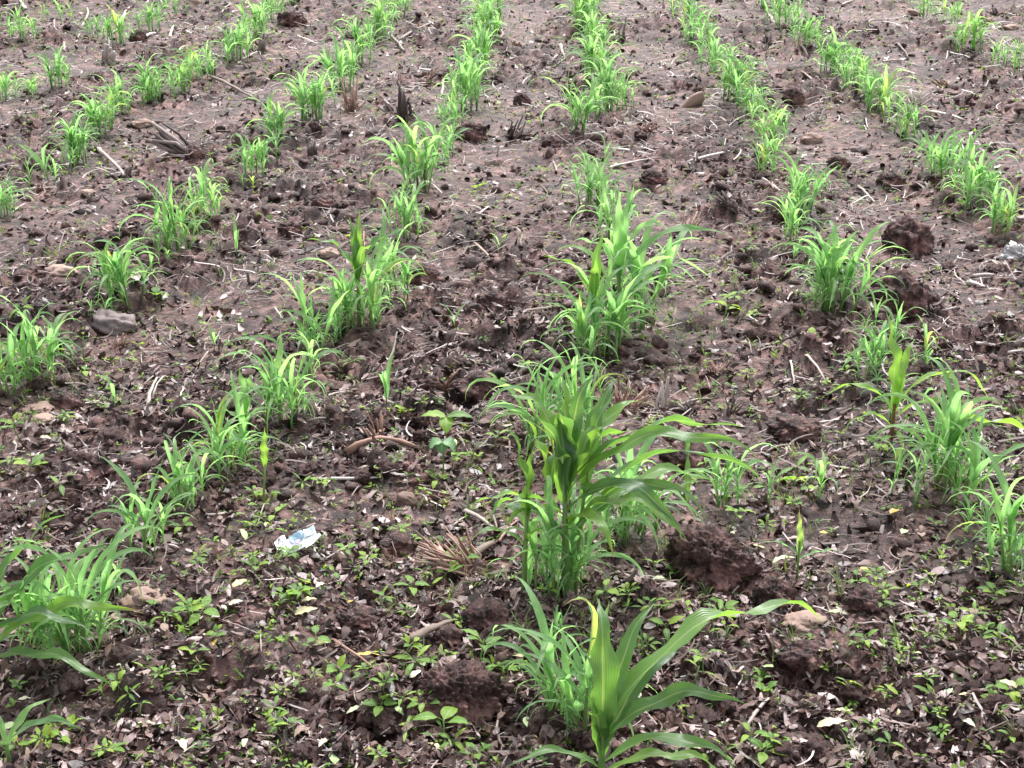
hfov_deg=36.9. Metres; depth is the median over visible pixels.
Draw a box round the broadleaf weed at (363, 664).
[354,660,379,676]
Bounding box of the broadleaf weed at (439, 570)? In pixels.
[429,565,463,587]
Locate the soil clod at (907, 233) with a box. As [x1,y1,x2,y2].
[881,213,934,255]
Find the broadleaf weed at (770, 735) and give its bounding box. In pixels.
[761,731,782,745]
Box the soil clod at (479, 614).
[458,596,513,631]
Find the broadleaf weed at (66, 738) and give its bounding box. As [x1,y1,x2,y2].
[51,729,70,745]
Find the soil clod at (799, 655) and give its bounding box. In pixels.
[776,639,826,677]
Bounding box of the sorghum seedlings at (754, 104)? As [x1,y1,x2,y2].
[0,0,1023,737]
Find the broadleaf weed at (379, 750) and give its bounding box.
[367,745,390,759]
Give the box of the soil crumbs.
[0,0,1023,767]
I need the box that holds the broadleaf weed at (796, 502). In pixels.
[784,496,802,511]
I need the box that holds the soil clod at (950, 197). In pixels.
[946,193,955,200]
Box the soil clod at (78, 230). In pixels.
[74,228,87,232]
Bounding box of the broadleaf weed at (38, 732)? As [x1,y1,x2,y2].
[28,727,49,743]
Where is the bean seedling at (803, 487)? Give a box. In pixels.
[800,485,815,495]
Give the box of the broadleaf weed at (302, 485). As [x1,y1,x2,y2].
[293,472,309,489]
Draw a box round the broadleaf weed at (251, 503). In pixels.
[248,502,268,511]
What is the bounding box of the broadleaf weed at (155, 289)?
[145,287,166,299]
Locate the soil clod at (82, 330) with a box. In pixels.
[79,328,87,335]
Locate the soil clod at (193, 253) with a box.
[179,250,196,259]
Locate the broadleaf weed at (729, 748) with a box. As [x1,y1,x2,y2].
[719,743,736,761]
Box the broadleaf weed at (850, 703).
[847,698,858,707]
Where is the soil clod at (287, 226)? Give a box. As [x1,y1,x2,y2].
[277,220,304,236]
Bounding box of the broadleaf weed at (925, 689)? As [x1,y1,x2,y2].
[913,683,938,699]
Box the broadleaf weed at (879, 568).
[862,566,889,589]
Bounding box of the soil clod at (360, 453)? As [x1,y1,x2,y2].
[350,448,364,459]
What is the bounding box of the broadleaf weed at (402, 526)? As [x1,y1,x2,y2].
[387,524,406,532]
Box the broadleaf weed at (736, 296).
[719,291,742,299]
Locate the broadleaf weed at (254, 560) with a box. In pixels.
[240,556,270,570]
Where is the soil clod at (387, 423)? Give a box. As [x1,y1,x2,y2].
[367,418,391,432]
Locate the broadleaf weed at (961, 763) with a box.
[951,760,964,767]
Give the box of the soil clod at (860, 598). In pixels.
[841,585,884,611]
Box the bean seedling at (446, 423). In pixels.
[421,410,472,437]
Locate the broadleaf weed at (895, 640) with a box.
[891,637,904,649]
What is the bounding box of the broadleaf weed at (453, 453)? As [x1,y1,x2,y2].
[451,449,465,467]
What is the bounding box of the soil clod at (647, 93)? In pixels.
[642,91,651,95]
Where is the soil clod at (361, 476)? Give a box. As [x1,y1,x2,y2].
[349,468,372,484]
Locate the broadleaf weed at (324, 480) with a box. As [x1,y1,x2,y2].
[310,477,336,485]
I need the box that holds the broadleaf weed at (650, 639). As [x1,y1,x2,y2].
[635,633,661,650]
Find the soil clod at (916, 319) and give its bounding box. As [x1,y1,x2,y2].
[911,316,934,325]
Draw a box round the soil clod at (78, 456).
[64,451,92,466]
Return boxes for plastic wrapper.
[274,525,320,552]
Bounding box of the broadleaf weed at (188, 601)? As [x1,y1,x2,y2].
[171,598,204,618]
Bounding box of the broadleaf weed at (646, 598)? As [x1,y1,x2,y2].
[640,596,665,610]
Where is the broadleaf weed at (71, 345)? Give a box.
[59,344,76,355]
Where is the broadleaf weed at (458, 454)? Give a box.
[452,451,471,460]
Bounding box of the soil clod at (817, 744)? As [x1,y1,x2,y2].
[796,731,834,761]
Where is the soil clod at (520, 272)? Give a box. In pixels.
[514,266,539,282]
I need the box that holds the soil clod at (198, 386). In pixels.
[189,384,205,395]
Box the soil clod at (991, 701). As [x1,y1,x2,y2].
[974,693,1012,711]
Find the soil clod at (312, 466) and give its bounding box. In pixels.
[303,460,318,473]
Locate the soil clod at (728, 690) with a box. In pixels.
[716,686,735,696]
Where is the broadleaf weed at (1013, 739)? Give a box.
[997,729,1015,742]
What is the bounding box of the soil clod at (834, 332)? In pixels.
[826,325,845,341]
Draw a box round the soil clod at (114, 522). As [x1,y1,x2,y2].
[95,517,122,530]
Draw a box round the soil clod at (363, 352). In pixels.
[359,348,371,357]
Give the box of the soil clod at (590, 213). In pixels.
[583,209,594,216]
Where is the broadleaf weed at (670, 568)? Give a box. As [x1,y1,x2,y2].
[664,563,681,578]
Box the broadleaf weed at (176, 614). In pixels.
[163,610,178,621]
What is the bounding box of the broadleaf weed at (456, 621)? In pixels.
[441,613,461,627]
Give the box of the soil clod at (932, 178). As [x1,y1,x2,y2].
[923,174,941,184]
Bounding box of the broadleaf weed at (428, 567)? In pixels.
[415,566,432,580]
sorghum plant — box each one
[0,295,55,377]
[0,311,82,381]
[0,337,54,380]
[0,340,50,378]
[0,341,15,395]
[0,356,23,390]
[0,528,130,654]
[0,543,151,654]
[0,552,69,661]
[0,554,54,667]
[0,572,41,645]
[1,164,30,214]
[1,578,98,648]
[2,322,54,395]
[2,344,36,384]
[3,525,158,656]
[8,558,112,653]
[14,310,83,376]
[15,142,56,180]
[16,313,73,380]
[22,310,44,379]
[25,589,80,660]
[36,612,100,651]
[37,311,80,385]
[37,623,55,659]
[45,590,87,650]
[48,114,90,160]
[59,109,89,162]
[62,555,105,645]
[64,241,136,303]
[66,123,94,154]
[66,238,140,307]
[70,117,88,162]
[71,110,101,162]
[75,236,158,306]
[80,236,119,303]
[83,610,131,653]
[84,523,148,649]
[86,246,155,305]
[87,242,146,307]
[87,459,199,550]
[88,244,147,303]
[89,251,139,305]
[96,454,196,552]
[99,374,115,407]
[109,481,150,557]
[110,178,215,247]
[117,238,147,300]
[118,176,177,250]
[130,199,194,252]
[135,467,186,507]
[137,200,208,250]
[146,186,179,254]
[146,512,179,557]
[147,217,191,252]
[147,429,217,509]
[149,194,183,253]
[155,473,198,511]
[158,198,212,247]
[162,207,187,247]
[162,434,226,505]
[164,453,198,506]
[170,392,269,467]
[173,209,225,249]
[175,385,262,469]
[175,406,244,468]
[182,174,223,214]
[185,158,227,213]
[189,162,233,223]
[197,421,225,462]
[199,417,236,475]
[208,324,217,349]
[211,330,324,419]
[222,426,284,461]
[225,133,267,173]
[225,417,251,474]
[227,421,261,466]
[229,353,298,418]
[230,137,281,173]
[230,371,279,464]
[233,215,238,256]
[233,349,317,436]
[243,89,290,141]
[245,335,349,412]
[247,133,289,169]
[249,357,314,426]
[252,375,304,419]
[256,273,310,341]
[258,392,275,415]
[272,64,328,117]
[273,74,309,117]
[277,301,333,345]
[277,367,313,416]
[278,309,336,345]
[280,310,344,345]
[281,62,314,120]
[281,76,340,118]
[283,257,393,320]
[289,72,340,120]
[290,71,325,119]
[291,258,402,333]
[295,276,348,349]
[297,272,387,327]
[305,32,340,86]
[309,34,356,88]
[322,277,352,328]
[326,269,368,325]
[326,272,393,327]
[333,18,371,62]
[340,252,408,324]
[348,42,372,83]
[350,17,364,62]
[351,250,421,298]
[351,267,407,321]
[352,238,424,329]
[361,208,424,315]
[362,121,430,191]
[363,225,424,295]
[364,229,429,290]
[366,220,430,293]
[369,133,442,188]
[372,347,395,403]
[377,183,424,224]
[385,255,431,298]
[389,181,428,235]
[392,114,463,181]
[393,115,457,186]
[394,170,422,227]
[396,133,408,189]
[396,189,424,238]
[397,136,449,186]
[404,141,452,189]
[408,145,449,192]
[411,114,443,191]
[412,143,460,190]
[427,117,455,164]
[431,128,472,164]
[434,53,481,110]
[437,72,495,110]
[440,303,464,327]
[441,46,487,107]
[447,58,496,109]
[449,20,502,68]
[451,63,495,109]
[452,36,475,54]
[454,56,474,107]
[465,59,487,102]
[465,356,571,452]
[468,55,483,109]
[474,0,491,26]
[474,17,503,64]
[478,348,601,454]
[481,354,605,437]
[482,0,507,40]
[484,626,577,708]
[486,347,578,443]
[487,506,568,589]
[488,626,657,735]
[493,576,593,711]
[496,474,569,595]
[496,519,594,588]
[500,393,573,456]
[515,362,606,416]
[515,542,533,586]
[516,632,617,713]
[519,272,631,344]
[519,365,608,406]
[521,340,611,403]
[527,67,604,127]
[527,680,560,717]
[533,516,654,601]
[538,281,647,362]
[539,539,617,592]
[540,287,604,351]
[541,262,656,358]
[542,291,609,359]
[543,480,610,590]
[544,553,595,592]
[545,677,559,712]
[548,85,596,129]
[549,624,610,712]
[555,314,615,361]
[555,627,582,733]
[556,157,595,205]
[557,224,681,296]
[559,173,643,234]
[560,369,596,421]
[560,489,644,583]
[561,28,605,77]
[562,91,611,129]
[563,596,609,706]
[564,42,603,78]
[565,74,619,129]
[566,46,606,79]
[569,33,607,83]
[570,166,615,203]
[570,342,623,425]
[572,146,610,202]
[573,35,626,71]
[573,147,621,205]
[573,292,620,356]
[573,675,584,731]
[574,3,609,36]
[577,66,625,111]
[577,425,675,539]
[578,175,614,227]
[578,185,614,237]
[578,271,662,355]
[580,53,627,113]
[580,57,644,111]
[583,418,662,540]
[584,264,667,356]
[584,280,666,359]
[585,237,708,332]
[586,228,689,332]
[589,210,664,288]
[590,69,623,100]
[592,30,642,76]
[592,470,694,549]
[596,459,635,536]
[597,49,633,110]
[598,465,728,534]
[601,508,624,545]
[604,210,674,321]
[606,458,668,525]
[610,185,634,219]
[613,181,652,222]
[614,259,701,329]
[615,231,691,333]
[621,464,712,533]
[706,449,753,504]
[715,50,767,96]
[722,57,731,99]
[753,195,814,242]
[766,155,828,205]
[769,196,800,239]
[770,237,863,305]
[773,150,831,215]
[778,198,813,237]
[779,193,828,240]
[779,241,862,301]
[785,238,864,298]
[787,235,904,313]
[791,220,859,312]
[794,162,822,215]
[797,224,871,311]
[798,165,850,209]
[799,231,872,305]
[809,161,838,213]
[814,239,852,310]
[815,264,841,307]
[824,237,904,310]
[829,256,908,314]
[830,249,863,307]
[838,221,889,314]
[841,65,880,111]
[844,331,887,376]
[845,318,899,378]
[850,325,905,378]
[866,385,1006,489]
[868,392,999,482]
[872,79,901,112]
[888,391,995,488]
[888,417,961,486]
[898,130,946,176]
[899,357,988,486]
[906,442,941,482]
[908,128,952,178]
[908,354,1005,492]
[914,130,968,177]
[914,436,993,504]
[918,135,969,174]
[918,316,946,361]
[923,413,1002,491]
[929,127,964,180]
[929,456,969,505]
[930,408,984,482]
[933,452,971,488]
[936,139,978,179]
[940,158,985,207]
[941,146,1016,208]
[942,418,1002,505]
[943,159,1002,210]
[946,489,1023,571]
[948,475,1023,568]
[953,143,1015,206]
[958,124,996,173]
[962,134,987,183]
[962,417,1023,507]
[966,441,991,483]
[968,440,1023,573]
[972,187,1014,231]
[973,499,1023,578]
[976,502,1023,574]
[978,181,1006,232]
[978,190,1018,233]
[981,539,1015,571]
[988,496,1023,585]
[993,182,1023,235]
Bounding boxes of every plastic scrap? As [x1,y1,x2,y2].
[998,240,1023,261]
[1007,547,1023,568]
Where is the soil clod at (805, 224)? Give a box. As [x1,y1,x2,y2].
[793,219,809,229]
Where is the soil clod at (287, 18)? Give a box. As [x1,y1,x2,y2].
[276,9,306,26]
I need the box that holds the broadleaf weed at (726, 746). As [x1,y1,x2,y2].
[712,738,740,759]
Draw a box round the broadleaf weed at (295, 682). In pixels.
[280,679,305,697]
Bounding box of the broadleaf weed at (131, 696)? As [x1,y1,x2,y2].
[116,683,139,702]
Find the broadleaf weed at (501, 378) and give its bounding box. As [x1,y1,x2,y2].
[486,372,509,382]
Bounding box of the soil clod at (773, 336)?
[764,332,778,341]
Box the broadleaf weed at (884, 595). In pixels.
[873,588,894,607]
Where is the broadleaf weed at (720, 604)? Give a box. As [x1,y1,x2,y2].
[705,600,735,629]
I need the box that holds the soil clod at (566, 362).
[558,358,569,372]
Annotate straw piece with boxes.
[148,671,183,676]
[260,628,261,651]
[318,542,354,562]
[590,560,626,569]
[965,721,1005,738]
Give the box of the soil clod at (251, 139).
[244,137,256,144]
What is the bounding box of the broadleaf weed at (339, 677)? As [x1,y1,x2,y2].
[323,672,347,694]
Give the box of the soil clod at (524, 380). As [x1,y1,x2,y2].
[518,375,536,393]
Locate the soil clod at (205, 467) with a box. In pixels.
[186,463,212,473]
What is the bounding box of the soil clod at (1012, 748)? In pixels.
[1002,741,1023,760]
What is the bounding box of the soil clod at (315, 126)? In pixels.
[309,122,321,130]
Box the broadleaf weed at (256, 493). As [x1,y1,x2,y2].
[244,485,261,501]
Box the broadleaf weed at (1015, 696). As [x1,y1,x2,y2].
[994,677,1023,703]
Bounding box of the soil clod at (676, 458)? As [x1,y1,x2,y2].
[660,440,710,472]
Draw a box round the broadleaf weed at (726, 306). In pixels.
[704,300,743,319]
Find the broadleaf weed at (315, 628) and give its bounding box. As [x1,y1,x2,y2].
[307,625,330,645]
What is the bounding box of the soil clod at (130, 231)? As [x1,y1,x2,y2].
[121,227,138,237]
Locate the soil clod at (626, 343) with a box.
[610,335,631,347]
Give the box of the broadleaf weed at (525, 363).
[517,360,532,372]
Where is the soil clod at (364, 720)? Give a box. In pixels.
[357,711,372,728]
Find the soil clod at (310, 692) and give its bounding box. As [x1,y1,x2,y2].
[294,680,320,702]
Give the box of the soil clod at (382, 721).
[371,706,400,738]
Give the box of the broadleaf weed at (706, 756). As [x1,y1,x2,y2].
[702,753,711,767]
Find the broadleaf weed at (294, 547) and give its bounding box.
[277,545,298,557]
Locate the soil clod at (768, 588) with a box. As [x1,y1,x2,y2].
[748,576,797,609]
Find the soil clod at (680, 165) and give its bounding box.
[675,163,686,170]
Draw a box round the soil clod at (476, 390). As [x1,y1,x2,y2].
[451,371,498,400]
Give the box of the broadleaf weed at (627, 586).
[618,582,640,597]
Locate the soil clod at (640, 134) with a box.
[634,130,647,139]
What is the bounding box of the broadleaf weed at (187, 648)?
[177,643,209,654]
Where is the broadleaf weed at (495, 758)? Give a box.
[481,742,499,764]
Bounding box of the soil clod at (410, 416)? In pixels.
[400,408,416,425]
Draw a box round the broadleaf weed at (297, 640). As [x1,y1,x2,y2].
[293,636,309,648]
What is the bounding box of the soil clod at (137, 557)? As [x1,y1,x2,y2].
[129,551,149,566]
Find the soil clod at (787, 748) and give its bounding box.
[765,736,799,764]
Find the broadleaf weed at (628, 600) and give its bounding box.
[616,588,643,604]
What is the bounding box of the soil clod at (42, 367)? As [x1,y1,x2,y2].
[18,359,46,373]
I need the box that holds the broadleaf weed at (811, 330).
[800,327,816,334]
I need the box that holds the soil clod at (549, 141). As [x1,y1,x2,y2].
[541,136,561,147]
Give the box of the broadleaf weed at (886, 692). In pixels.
[874,682,900,698]
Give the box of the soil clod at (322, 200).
[303,193,335,208]
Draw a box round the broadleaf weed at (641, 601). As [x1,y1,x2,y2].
[631,598,661,609]
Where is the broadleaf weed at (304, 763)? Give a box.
[293,760,313,767]
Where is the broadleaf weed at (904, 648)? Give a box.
[890,643,909,653]
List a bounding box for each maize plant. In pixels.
[0,514,141,689]
[0,699,83,762]
[204,369,254,433]
[232,428,268,510]
[305,209,410,324]
[466,423,558,596]
[469,415,616,576]
[484,375,758,597]
[497,403,685,597]
[502,382,764,592]
[507,599,820,767]
[543,228,662,322]
[572,191,728,329]
[684,431,690,501]
[766,509,838,578]
[822,313,987,443]
[967,414,1023,462]
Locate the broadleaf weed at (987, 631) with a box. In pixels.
[971,629,994,636]
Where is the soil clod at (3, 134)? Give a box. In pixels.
[0,130,7,136]
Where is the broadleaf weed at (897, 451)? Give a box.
[895,432,915,459]
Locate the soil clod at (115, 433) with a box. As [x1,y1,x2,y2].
[97,425,125,445]
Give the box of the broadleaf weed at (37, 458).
[14,454,47,469]
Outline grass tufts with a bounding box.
[0,0,1023,767]
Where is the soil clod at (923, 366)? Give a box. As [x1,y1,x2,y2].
[911,360,929,376]
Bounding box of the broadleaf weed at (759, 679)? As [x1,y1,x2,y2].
[753,666,770,681]
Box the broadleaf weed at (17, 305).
[9,295,33,318]
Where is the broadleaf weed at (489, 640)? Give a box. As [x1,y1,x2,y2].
[462,628,503,661]
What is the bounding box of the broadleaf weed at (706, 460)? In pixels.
[697,458,720,474]
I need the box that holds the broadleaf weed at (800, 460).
[777,456,810,475]
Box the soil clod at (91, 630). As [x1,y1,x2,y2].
[67,617,96,634]
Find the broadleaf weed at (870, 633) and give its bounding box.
[853,629,878,650]
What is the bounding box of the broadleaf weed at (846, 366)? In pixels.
[838,365,856,373]
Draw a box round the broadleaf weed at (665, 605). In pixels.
[657,600,672,612]
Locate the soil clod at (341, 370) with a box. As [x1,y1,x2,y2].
[331,361,350,378]
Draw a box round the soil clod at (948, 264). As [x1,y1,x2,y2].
[939,260,958,271]
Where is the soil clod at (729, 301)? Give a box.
[721,298,740,311]
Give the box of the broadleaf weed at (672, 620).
[649,615,683,640]
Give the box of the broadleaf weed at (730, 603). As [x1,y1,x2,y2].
[710,597,737,609]
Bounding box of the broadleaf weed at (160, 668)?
[149,665,169,678]
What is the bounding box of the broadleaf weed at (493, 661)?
[479,655,511,672]
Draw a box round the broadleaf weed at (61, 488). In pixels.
[50,476,71,495]
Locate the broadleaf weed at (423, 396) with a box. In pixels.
[415,395,428,404]
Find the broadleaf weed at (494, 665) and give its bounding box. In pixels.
[486,664,516,677]
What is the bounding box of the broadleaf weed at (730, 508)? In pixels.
[725,505,754,531]
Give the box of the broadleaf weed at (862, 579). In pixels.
[850,569,869,584]
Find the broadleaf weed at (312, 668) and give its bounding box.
[307,667,322,678]
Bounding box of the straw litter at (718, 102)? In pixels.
[0,0,1023,767]
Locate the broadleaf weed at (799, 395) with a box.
[790,388,810,400]
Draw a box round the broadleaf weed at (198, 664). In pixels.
[188,659,208,671]
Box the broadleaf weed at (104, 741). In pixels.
[93,738,119,759]
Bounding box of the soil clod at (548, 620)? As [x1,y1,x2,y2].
[534,614,558,627]
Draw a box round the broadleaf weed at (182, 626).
[175,624,189,632]
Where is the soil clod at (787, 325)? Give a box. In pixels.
[783,322,796,329]
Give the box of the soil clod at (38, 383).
[26,376,51,391]
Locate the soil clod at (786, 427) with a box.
[765,412,821,443]
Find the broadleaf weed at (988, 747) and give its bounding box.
[986,745,1004,756]
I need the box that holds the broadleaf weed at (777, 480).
[773,476,789,489]
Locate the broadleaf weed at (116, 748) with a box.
[92,740,127,755]
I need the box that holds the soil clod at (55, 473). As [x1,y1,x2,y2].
[48,471,62,481]
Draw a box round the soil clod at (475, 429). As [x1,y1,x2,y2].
[469,427,484,435]
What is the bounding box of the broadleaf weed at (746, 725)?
[740,722,767,749]
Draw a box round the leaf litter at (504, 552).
[0,0,1023,767]
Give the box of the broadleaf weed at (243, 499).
[235,495,252,504]
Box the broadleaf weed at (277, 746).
[269,739,284,753]
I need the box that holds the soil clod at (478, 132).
[454,121,486,141]
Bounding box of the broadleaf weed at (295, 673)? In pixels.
[286,670,302,677]
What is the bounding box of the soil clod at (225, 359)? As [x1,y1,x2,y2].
[219,355,237,366]
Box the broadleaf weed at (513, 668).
[507,660,535,673]
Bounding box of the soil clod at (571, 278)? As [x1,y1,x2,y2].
[561,272,581,284]
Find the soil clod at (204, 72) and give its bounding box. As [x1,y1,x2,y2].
[201,65,209,73]
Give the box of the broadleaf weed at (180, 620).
[173,613,196,631]
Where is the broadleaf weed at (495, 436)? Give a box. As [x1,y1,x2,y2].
[486,430,508,448]
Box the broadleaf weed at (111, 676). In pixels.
[106,670,125,692]
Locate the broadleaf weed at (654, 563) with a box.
[642,559,663,573]
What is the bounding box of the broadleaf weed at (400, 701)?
[382,690,415,705]
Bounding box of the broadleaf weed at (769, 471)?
[756,467,781,477]
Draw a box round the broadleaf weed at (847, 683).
[835,677,861,705]
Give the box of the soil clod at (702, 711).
[685,702,720,732]
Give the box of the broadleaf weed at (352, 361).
[341,358,364,365]
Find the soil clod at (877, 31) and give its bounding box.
[870,26,879,33]
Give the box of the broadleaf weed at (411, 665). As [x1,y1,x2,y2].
[393,645,437,676]
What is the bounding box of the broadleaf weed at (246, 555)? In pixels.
[243,551,261,559]
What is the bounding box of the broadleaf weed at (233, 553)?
[222,547,243,559]
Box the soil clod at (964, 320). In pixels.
[937,316,973,327]
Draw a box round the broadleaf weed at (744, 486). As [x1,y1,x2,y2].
[736,484,763,490]
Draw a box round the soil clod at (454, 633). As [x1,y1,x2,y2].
[432,623,465,645]
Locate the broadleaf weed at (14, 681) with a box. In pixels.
[9,679,28,691]
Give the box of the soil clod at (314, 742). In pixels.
[305,733,320,745]
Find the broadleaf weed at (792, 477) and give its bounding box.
[781,476,806,494]
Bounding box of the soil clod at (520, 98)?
[513,93,531,105]
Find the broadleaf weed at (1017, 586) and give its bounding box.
[1003,580,1023,599]
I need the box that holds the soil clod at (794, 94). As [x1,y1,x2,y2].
[781,87,805,106]
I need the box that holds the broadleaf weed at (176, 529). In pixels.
[169,517,192,534]
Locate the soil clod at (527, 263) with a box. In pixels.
[518,259,534,267]
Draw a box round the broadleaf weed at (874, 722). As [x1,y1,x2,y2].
[860,718,880,733]
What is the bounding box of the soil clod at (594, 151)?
[586,148,597,154]
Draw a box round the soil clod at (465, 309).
[461,303,484,312]
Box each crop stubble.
[35,182,45,193]
[83,193,101,202]
[86,78,108,84]
[93,39,118,65]
[112,333,133,348]
[125,164,134,178]
[143,121,221,159]
[235,62,252,68]
[247,272,270,285]
[254,33,271,53]
[286,200,299,211]
[305,140,322,157]
[336,77,365,112]
[343,31,353,38]
[347,231,371,253]
[350,357,380,384]
[361,410,384,441]
[379,101,396,116]
[380,542,403,566]
[396,85,421,123]
[411,525,500,583]
[416,68,434,83]
[434,368,459,390]
[450,31,469,50]
[504,115,538,141]
[511,41,522,45]
[561,79,579,97]
[606,25,616,31]
[609,16,628,43]
[612,375,655,415]
[638,121,657,130]
[647,375,683,417]
[662,347,686,364]
[670,397,690,410]
[680,209,705,232]
[706,361,729,374]
[714,190,742,207]
[724,391,741,415]
[727,199,746,213]
[760,31,773,44]
[760,43,775,51]
[810,109,825,122]
[908,89,932,106]
[916,178,944,190]
[921,297,955,310]
[931,78,950,87]
[980,7,993,26]
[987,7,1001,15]
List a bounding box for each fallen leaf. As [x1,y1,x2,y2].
[5,721,13,728]
[25,747,30,759]
[28,676,42,679]
[133,686,148,691]
[134,750,147,756]
[160,623,168,630]
[161,714,169,723]
[165,752,177,759]
[167,427,173,434]
[175,738,186,749]
[192,509,206,515]
[195,693,210,700]
[201,715,209,726]
[228,599,242,604]
[232,579,245,586]
[239,729,248,737]
[240,529,247,538]
[242,738,247,746]
[267,680,274,686]
[276,579,290,587]
[292,497,305,500]
[294,725,304,736]
[295,606,316,614]
[301,596,315,600]
[302,727,311,734]
[303,642,319,648]
[303,669,310,675]
[313,640,328,644]
[319,738,328,745]
[329,751,338,763]
[335,696,347,700]
[341,626,349,639]
[346,705,359,713]
[354,651,378,655]
[355,693,365,700]
[378,580,392,586]
[395,706,403,714]
[403,719,413,730]
[409,670,420,677]
[414,610,427,614]
[419,741,426,747]
[428,742,442,749]
[442,738,451,745]
[447,518,463,522]
[453,501,465,507]
[454,730,474,735]
[464,754,470,761]
[479,418,492,423]
[488,740,497,754]
[497,712,505,719]
[510,588,516,598]
[523,716,528,725]
[540,604,550,610]
[574,724,582,730]
[631,592,638,600]
[712,673,724,681]
[736,754,743,763]
[759,539,764,547]
[767,737,782,742]
[773,555,794,562]
[817,717,846,726]
[819,757,825,762]
[827,757,842,766]
[828,609,845,613]
[832,744,849,752]
[839,647,847,656]
[848,452,864,456]
[853,501,858,508]
[889,508,901,513]
[892,750,902,757]
[896,551,914,557]
[926,747,942,752]
[935,621,953,627]
[942,584,949,594]
[955,667,969,679]
[962,718,974,726]
[968,608,978,616]
[976,619,985,631]
[980,734,990,740]
[984,756,994,760]
[989,740,995,747]
[994,597,1013,604]
[1000,679,1017,687]
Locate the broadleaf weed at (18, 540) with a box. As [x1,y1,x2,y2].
[12,537,24,544]
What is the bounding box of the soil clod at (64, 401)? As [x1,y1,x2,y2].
[48,392,84,409]
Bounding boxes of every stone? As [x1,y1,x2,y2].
[21,401,54,413]
[29,413,55,423]
[44,264,78,278]
[61,221,71,227]
[77,204,95,213]
[78,189,95,197]
[91,308,138,335]
[110,613,126,622]
[119,586,168,611]
[131,118,155,128]
[183,0,200,5]
[251,487,268,500]
[259,699,277,712]
[262,600,269,606]
[318,247,339,258]
[330,224,350,233]
[344,213,353,220]
[383,116,391,121]
[395,491,417,507]
[544,337,556,348]
[782,610,828,633]
[800,132,823,143]
[828,592,835,600]
[834,95,842,101]
[850,146,868,153]
[855,381,878,397]
[905,9,924,15]
[1001,24,1018,29]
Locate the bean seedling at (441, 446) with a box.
[429,437,455,472]
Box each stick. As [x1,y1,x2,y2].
[18,0,27,9]
[62,32,65,51]
[75,8,88,43]
[96,147,125,176]
[145,377,159,405]
[151,375,167,397]
[169,25,173,37]
[178,511,225,518]
[209,75,257,100]
[219,618,262,635]
[316,476,379,480]
[331,638,370,665]
[343,435,428,455]
[387,331,397,363]
[391,35,405,50]
[392,619,453,651]
[395,20,440,41]
[440,78,444,95]
[462,508,500,534]
[469,539,497,559]
[473,241,489,257]
[487,567,520,576]
[491,514,497,527]
[496,520,517,543]
[500,28,503,44]
[558,43,566,59]
[603,147,651,156]
[608,158,651,168]
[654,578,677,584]
[676,398,713,407]
[686,150,728,161]
[734,302,749,322]
[747,697,769,723]
[765,13,778,29]
[765,444,791,452]
[789,360,794,383]
[799,45,808,57]
[804,354,824,380]
[806,163,828,165]
[812,605,833,614]
[826,601,836,629]
[857,185,875,202]
[895,42,908,59]
[928,110,963,120]
[964,280,984,287]
[970,273,994,277]
[976,341,995,345]
[1007,350,1023,353]
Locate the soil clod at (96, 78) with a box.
[87,72,103,81]
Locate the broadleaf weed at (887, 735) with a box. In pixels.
[875,730,903,754]
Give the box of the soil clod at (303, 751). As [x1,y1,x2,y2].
[293,740,320,765]
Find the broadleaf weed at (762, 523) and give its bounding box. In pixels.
[758,514,775,532]
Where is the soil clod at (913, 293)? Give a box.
[866,268,932,317]
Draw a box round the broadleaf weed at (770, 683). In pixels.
[755,681,776,692]
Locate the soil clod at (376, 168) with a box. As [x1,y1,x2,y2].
[372,166,382,172]
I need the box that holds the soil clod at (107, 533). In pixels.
[93,524,118,542]
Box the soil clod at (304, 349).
[299,346,316,356]
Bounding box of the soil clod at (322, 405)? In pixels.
[320,402,332,407]
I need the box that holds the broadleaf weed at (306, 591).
[287,583,315,598]
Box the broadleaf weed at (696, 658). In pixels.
[689,649,724,672]
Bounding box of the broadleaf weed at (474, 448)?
[463,439,484,460]
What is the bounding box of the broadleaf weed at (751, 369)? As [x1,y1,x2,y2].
[742,368,756,381]
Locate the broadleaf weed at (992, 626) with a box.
[978,623,999,636]
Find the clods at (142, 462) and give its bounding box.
[0,0,1023,767]
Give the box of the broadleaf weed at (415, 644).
[399,633,422,659]
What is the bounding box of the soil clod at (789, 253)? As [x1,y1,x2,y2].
[782,248,802,258]
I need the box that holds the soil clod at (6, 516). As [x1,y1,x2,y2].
[0,509,17,525]
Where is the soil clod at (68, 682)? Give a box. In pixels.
[57,671,86,696]
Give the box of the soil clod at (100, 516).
[87,512,112,527]
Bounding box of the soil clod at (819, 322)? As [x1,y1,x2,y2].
[812,319,826,326]
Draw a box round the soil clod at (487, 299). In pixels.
[476,290,511,312]
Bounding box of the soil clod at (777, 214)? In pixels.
[772,208,788,219]
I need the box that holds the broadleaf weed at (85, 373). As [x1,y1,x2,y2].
[81,366,88,378]
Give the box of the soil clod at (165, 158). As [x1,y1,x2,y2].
[161,155,170,161]
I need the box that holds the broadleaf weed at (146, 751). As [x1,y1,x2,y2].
[135,746,154,759]
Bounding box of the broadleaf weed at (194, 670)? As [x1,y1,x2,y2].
[176,668,205,682]
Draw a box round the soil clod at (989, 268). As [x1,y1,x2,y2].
[983,265,994,272]
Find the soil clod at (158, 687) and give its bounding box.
[148,677,163,695]
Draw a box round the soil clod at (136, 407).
[107,403,143,419]
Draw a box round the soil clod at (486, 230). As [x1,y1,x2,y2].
[481,228,493,236]
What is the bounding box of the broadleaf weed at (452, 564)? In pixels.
[445,548,480,568]
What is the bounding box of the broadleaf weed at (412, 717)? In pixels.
[399,715,420,729]
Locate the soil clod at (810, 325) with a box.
[796,323,818,328]
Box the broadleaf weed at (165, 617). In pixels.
[155,611,174,623]
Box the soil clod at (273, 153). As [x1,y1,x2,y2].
[270,147,282,156]

